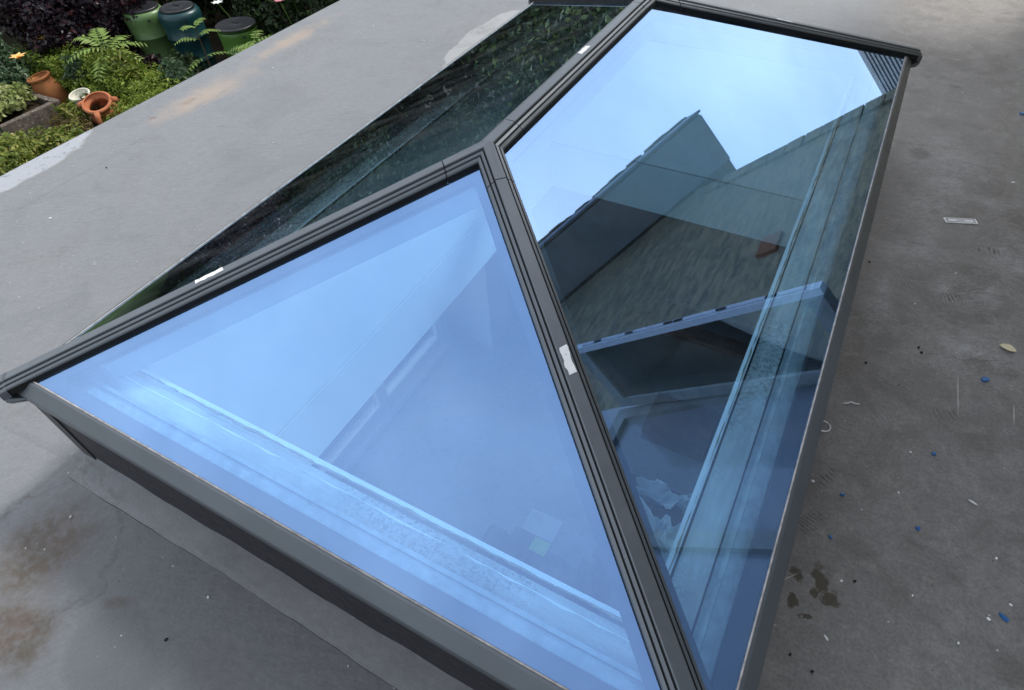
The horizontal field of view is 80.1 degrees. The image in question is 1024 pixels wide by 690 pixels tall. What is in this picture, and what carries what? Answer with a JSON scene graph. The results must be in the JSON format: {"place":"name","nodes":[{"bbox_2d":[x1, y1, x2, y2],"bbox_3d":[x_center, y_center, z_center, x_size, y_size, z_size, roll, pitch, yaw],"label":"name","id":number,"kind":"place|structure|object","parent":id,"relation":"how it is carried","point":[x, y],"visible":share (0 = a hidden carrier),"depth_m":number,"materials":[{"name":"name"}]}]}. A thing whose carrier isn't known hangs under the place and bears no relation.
{"place":"outdoors","nodes":[
{"label":"outdoors","id":0,"kind":"place"},
{"bbox_2d":[9,0,312,163],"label":"ground","id":1,"kind":"structure","parent":0,"point":[216,43],"depth_m":10.82,"materials":[{"name":"soil"}]},
{"bbox_2d":[0,32,38,91],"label":"rose bush","id":2,"kind":"object","parent":1,"relation":"on","point":[16,71],"visible":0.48,"depth_m":8.67,"materials":[{"name":"green plant"}]},
{"bbox_2d":[10,52,32,80],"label":"lily","id":3,"kind":"object","parent":1,"relation":"on","point":[19,55],"visible":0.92,"depth_m":8.46,"materials":[{"name":"yellow plant"}]},
{"bbox_2d":[0,90,61,149],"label":"stone trough","id":4,"kind":"object","parent":1,"relation":"on","point":[35,113],"visible":0.45,"depth_m":8.39,"materials":[{"name":"stone"}]},
{"bbox_2d":[0,81,37,120],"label":"variegated plant","id":5,"kind":"object","parent":4,"relation":"in","point":[15,98],"visible":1,"depth_m":8.28,"materials":[{"name":"green plant"}]},
{"bbox_2d":[0,118,86,175],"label":"golden shrub","id":6,"kind":"object","parent":1,"relation":"on","point":[20,152],"visible":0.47,"depth_m":7.49,"materials":[{"name":"green plant"}]},
{"bbox_2d":[26,71,68,106],"bbox_3d":[-6.721,-3.673,8.889,0.391,0.566,0.388,20,52,20],"label":"terracotta pot","id":7,"kind":"object","parent":1,"relation":"on","point":[42,83],"visible":0.73,"depth_m":8.73,"materials":[{"name":"orange ceramic"}]},
{"bbox_2d":[51,100,95,130],"bbox_3d":[-5.933,-3.075,8.285,0.505,0.551,0.510,20,52,20],"label":"border plant","id":8,"kind":"object","parent":1,"relation":"on","point":[61,108],"visible":0.42,"depth_m":8.19,"materials":[{"name":"green plant"}]},
{"bbox_2d":[43,93,104,146],"bbox_3d":[-5.905,-2.997,8.272,0.829,0.492,1.346,-24,51,-18],"label":"dry plant","id":9,"kind":"object","parent":1,"relation":"on","point":[63,121],"visible":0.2,"depth_m":8.13,"materials":[{"name":"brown plant"}]},
{"bbox_2d":[0,0,151,69],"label":"purple shrub","id":10,"kind":"object","parent":1,"relation":"on","point":[59,23],"visible":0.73,"depth_m":8.90,"materials":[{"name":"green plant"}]},
{"bbox_2d":[56,54,97,88],"bbox_3d":[-6.227,-3.827,8.807,0.566,0.824,0.471,20,52,20],"label":"border plant","id":11,"kind":"object","parent":1,"relation":"on","point":[74,68],"visible":0.51,"depth_m":8.64,"materials":[{"name":"green plant"}]},
{"bbox_2d":[68,88,89,103],"bbox_3d":[-5.996,-3.345,8.606,0.290,0.470,0.296,20,52,20],"label":"cream pot","id":12,"kind":"object","parent":1,"relation":"on","point":[74,95],"visible":0.34,"depth_m":8.50,"materials":[{"name":"ceramic"}]},
{"bbox_2d":[77,91,124,125],"bbox_3d":[-5.614,-3.180,8.406,0.496,0.564,0.490,20,52,20],"label":"strawberry jar","id":13,"kind":"object","parent":1,"relation":"on","point":[103,98],"visible":0.58,"depth_m":8.25,"materials":[{"name":"ceramic"}]},
{"bbox_2d":[10,37,194,106],"bbox_3d":[-5.948,-3.910,8.869,3.369,0.842,1.283,20,52,20],"label":"ground cover","id":14,"kind":"object","parent":1,"relation":"on","point":[150,81],"visible":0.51,"depth_m":8.64,"materials":[{"name":"green plant"}]},
{"bbox_2d":[68,28,146,89],"bbox_3d":[-5.659,-3.942,8.766,0.831,0.993,1.014,20,52,20],"label":"sumac plant","id":15,"kind":"object","parent":1,"relation":"on","point":[94,34],"visible":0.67,"depth_m":8.55,"materials":[{"name":"green plant"}]},
{"bbox_2d":[99,45,143,91],"bbox_3d":[-5.459,-3.810,8.668,0.597,0.942,0.497,20,52,20],"label":"border plant","id":16,"kind":"object","parent":1,"relation":"on","point":[122,59],"visible":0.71,"depth_m":8.47,"materials":[{"name":"green plant"}]},
{"bbox_2d":[101,85,166,121],"bbox_3d":[-4.826,-3.088,8.181,1.564,0.659,0.829,3,48,6],"label":"front hedge","id":17,"kind":"object","parent":1,"relation":"on","point":[124,106],"visible":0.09,"depth_m":8.16,"materials":[{"name":"green plant"}]},
{"bbox_2d":[123,1,177,64],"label":"water butt","id":18,"kind":"object","parent":1,"relation":"on","point":[147,29],"visible":0.48,"depth_m":9.22,"materials":[{"name":"green plastic"}]},
{"bbox_2d":[137,50,166,79],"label":"purple plant","id":19,"kind":"object","parent":1,"relation":"on","point":[156,59],"visible":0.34,"depth_m":9.13,"materials":[{"name":"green plant"}]},
{"bbox_2d":[157,57,195,86],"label":"border plant","id":20,"kind":"object","parent":1,"relation":"on","point":[178,66],"visible":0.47,"depth_m":8.40,"materials":[{"name":"green plant"}]},
{"bbox_2d":[145,0,217,21],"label":"border shrub","id":21,"kind":"object","parent":1,"relation":"on","point":[163,2],"visible":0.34,"depth_m":10.59,"materials":[{"name":"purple plant"}]},
{"bbox_2d":[162,49,208,76],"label":"border plant","id":22,"kind":"object","parent":1,"relation":"on","point":[188,58],"visible":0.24,"depth_m":8.78,"materials":[{"name":"green plant"}]},
{"bbox_2d":[157,0,216,68],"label":"water butt","id":23,"kind":"object","parent":1,"relation":"on","point":[174,17],"visible":0.76,"depth_m":9.11,"materials":[{"name":"teal plastic"}]},
{"bbox_2d":[174,18,233,79],"bbox_3d":[-4.293,-3.990,8.648,0.885,1.119,0.256,-36,55,-26],"label":"feathery plant","id":24,"kind":"object","parent":1,"relation":"on","point":[196,22],"visible":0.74,"depth_m":8.36,"materials":[{"name":"green plant"}]},
{"bbox_2d":[211,0,230,17],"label":"white flower","id":25,"kind":"object","parent":1,"relation":"on","point":[217,1],"visible":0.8,"depth_m":8.78,"materials":[{"name":"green plant"}]},
{"bbox_2d":[215,16,259,57],"bbox_3d":[-4.013,-4.399,9.169,0.582,0.875,0.582,20,52,20],"label":"water butt","id":26,"kind":"object","parent":1,"relation":"on","point":[235,31],"visible":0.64,"depth_m":8.82,"materials":[{"name":"green plastic"}]},
{"bbox_2d":[187,0,304,35],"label":"border shrub","id":27,"kind":"object","parent":1,"relation":"on","point":[225,5],"visible":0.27,"depth_m":10.46,"materials":[{"name":"green plant"}]},
{"bbox_2d":[228,30,269,53],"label":"feathery plant","id":28,"kind":"object","parent":1,"relation":"on","point":[246,45],"visible":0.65,"depth_m":8.51,"materials":[{"name":"green plant"}]},
{"bbox_2d":[220,0,338,38],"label":"dark shrub","id":29,"kind":"object","parent":1,"relation":"on","point":[259,9],"visible":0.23,"depth_m":9.04,"materials":[{"name":"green plant"}]},
{"bbox_2d":[275,0,292,24],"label":"pink flower","id":30,"kind":"object","parent":1,"relation":"on","point":[283,8],"visible":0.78,"depth_m":8.48,"materials":[{"name":"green plant"}]},
{"bbox_2d":[451,251,508,347],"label":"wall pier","id":31,"kind":"structure","parent":0,"point":[479,308],"depth_m":4.99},
{"bbox_2d":[440,186,571,338],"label":"room wall","id":32,"kind":"structure","parent":0,"point":[548,204],"depth_m":6.19,"materials":[{"name":"paint"}]},
{"bbox_2d":[0,0,1023,689],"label":"flat roof","id":33,"kind":"structure","parent":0,"point":[96,592],"depth_m":1.65,"materials":[{"name":"grey plastic"}]},
{"bbox_2d":[0,421,80,466],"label":"roof seam","id":34,"kind":"object","parent":33,"relation":"on","point":[38,443],"visible":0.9,"depth_m":1.58,"materials":[{"name":"grey plastic"}]},
{"bbox_2d":[0,449,81,519],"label":"roof seam","id":35,"kind":"object","parent":33,"relation":"on","point":[37,487],"visible":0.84,"depth_m":1.49,"materials":[{"name":"grey plastic"}]},
{"bbox_2d":[18,5,372,208],"bbox_3d":[-1.354,-1.283,3.000,0.048,0.004,2.287,19,51,20],"label":"roof seam","id":36,"kind":"object","parent":33,"relation":"on","point":[143,137],"visible":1,"depth_m":2.77,"materials":[{"name":"grey plastic"}]},
{"bbox_2d":[68,454,472,689],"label":"roof fillet","id":37,"kind":"object","parent":33,"relation":"on","point":[391,663],"visible":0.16,"depth_m":1.26,"materials":[{"name":"grey concrete"}]},
{"bbox_2d":[0,0,921,689],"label":"roof lantern","id":38,"kind":"object","parent":33,"relation":"on","point":[796,122],"visible":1,"depth_m":1.21,"materials":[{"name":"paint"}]},
{"bbox_2d":[821,421,830,431],"bbox_3d":[0.780,0.204,1.509,0.020,0.004,0.035,20,52,20],"label":"plastic ring","id":39,"kind":"object","parent":33,"relation":"on","point":[829,428],"visible":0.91,"depth_m":1.50,"materials":[{"name":"white plastic"}]},
{"bbox_2d":[943,217,977,223],"bbox_3d":[1.502,-0.416,2.039,0.100,0.004,0.026,5,48,7],"label":"glazing packer","id":40,"kind":"object","parent":33,"relation":"on","point":[960,220],"visible":1,"depth_m":2.04,"materials":[{"name":"white plastic"}]},
{"bbox_2d":[981,377,989,381],"bbox_3d":[1.235,0.089,1.588,0.020,0.006,0.014,-10,48,-6],"label":"plastic chip","id":41,"kind":"object","parent":33,"relation":"on","point":[984,379],"visible":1,"depth_m":1.59,"materials":[{"name":"blue plastic"}]},
{"bbox_2d":[999,612,1008,621],"bbox_3d":[0.965,0.534,1.195,0.007,0.005,0.019,-30,53,-22],"label":"plastic chip","id":42,"kind":"object","parent":33,"relation":"on","point":[1004,617],"visible":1,"depth_m":1.19,"materials":[{"name":"blue plastic"}]},
{"bbox_2d":[999,343,1016,351],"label":"fallen leaf","id":43,"kind":"object","parent":33,"relation":"on","point":[1009,347],"visible":1,"depth_m":1.65,"materials":[{"name":"beige plant"}]},
{"bbox_2d":[529,536,549,556],"bbox_3d":[0.175,1.279,3.864,0.110,0.004,0.095,20,52,20],"label":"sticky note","id":44,"kind":"object","parent":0,"point":[539,546],"visible":1,"depth_m":3.86,"materials":[{"name":"paper"}]},
{"bbox_2d":[476,524,610,609],"bbox_3d":[0.086,1.551,3.708,0.850,0.124,0.740,20,52,20],"label":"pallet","id":45,"kind":"object","parent":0,"point":[516,544],"visible":0.35,"depth_m":3.79,"materials":[{"name":"brown wood"}]},
{"bbox_2d":[522,508,562,542],"bbox_3d":[0.197,1.172,3.961,0.220,0.005,0.160,20,52,20],"label":"paper sheet","id":46,"kind":"object","parent":45,"relation":"on","point":[544,526],"visible":1,"depth_m":3.96,"materials":[{"name":"paper"}]},
{"bbox_2d":[342,191,785,628],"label":"room floor","id":47,"kind":"structure","parent":0,"point":[468,441],"depth_m":4.85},
{"bbox_2d":[589,473,683,613],"bbox_3d":[0.683,1.261,3.180,0.440,1.244,0.460,20,52,20],"label":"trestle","id":48,"kind":"object","parent":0,"point":[675,513],"visible":0.11,"depth_m":2.80,"materials":[{"name":"white wood"}]},
{"bbox_2d":[639,495,680,563],"bbox_3d":[0.633,0.853,2.620,0.377,0.129,0.328,20,52,20],"label":"plastic wrap","id":49,"kind":"object","parent":48,"relation":"on","point":[665,531],"visible":0.17,"depth_m":2.69,"materials":[{"name":"plastic"}]},
{"bbox_2d":[636,477,691,513],"bbox_3d":[0.722,0.694,2.762,0.362,0.123,0.121,20,52,20],"label":"plastic wrap","id":50,"kind":"object","parent":48,"relation":"on","point":[658,492],"visible":0.77,"depth_m":2.77,"materials":[{"name":"plastic"}]},
{"bbox_2d":[641,392,718,461],"bbox_3d":[1.233,0.599,4.482,0.460,0.179,0.330,20,52,20],"label":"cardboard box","id":51,"kind":"object","parent":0,"point":[684,428],"visible":1,"depth_m":4.40,"materials":[{"name":"cardboard"}]},
{"bbox_2d":[618,304,748,359],"bbox_3d":[1.717,-0.024,5.116,1.700,0.049,0.150,20,52,20],"label":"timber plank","id":52,"kind":"object","parent":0,"point":[688,333],"visible":0.64,"depth_m":5.19,"materials":[{"name":"brown wood"}]},
{"bbox_2d":[666,240,779,327],"bbox_3d":[2.078,-0.553,5.596,1.050,0.029,0.950,20,52,20],"label":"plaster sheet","id":53,"kind":"object","parent":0,"point":[727,283],"visible":0.64,"depth_m":5.60,"materials":[{"name":"grey"}]},
{"bbox_2d":[691,247,817,631],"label":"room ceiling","id":54,"kind":"structure","parent":0,"point":[749,455],"depth_m":1.86,"materials":[{"name":"paint"}]},
{"bbox_2d":[125,89,798,640],"bbox_3d":[0.194,-0.183,2.003,1.220,0.772,2.174,20,52,20],"label":"light shaft","id":55,"kind":"object","parent":54,"relation":"on","point":[311,369],"visible":0.3,"depth_m":2.17,"materials":[{"name":"paint"}]},
{"label":"lawn","id":56,"kind":"structure","parent":0,"visible":0},
{"bbox_2d":[0,0,27,69],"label":"shrub","id":57,"kind":"object","parent":56,"relation":"on","point":[8,40],"visible":0.07,"depth_m":9.70,"materials":[{"name":"purple plant"}]},
{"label":"room wall","id":58,"kind":"structure","parent":0,"visible":0},
{"bbox_2d":[311,317,453,481],"bbox_3d":[-1.057,-0.140,4.120,0.250,1.899,1.700,20,52,20],"label":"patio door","id":59,"kind":"structure","parent":58,"relation":"attached to","point":[349,445],"depth_m":4.74,"materials":[{"name":"white plastic"}]}
]}

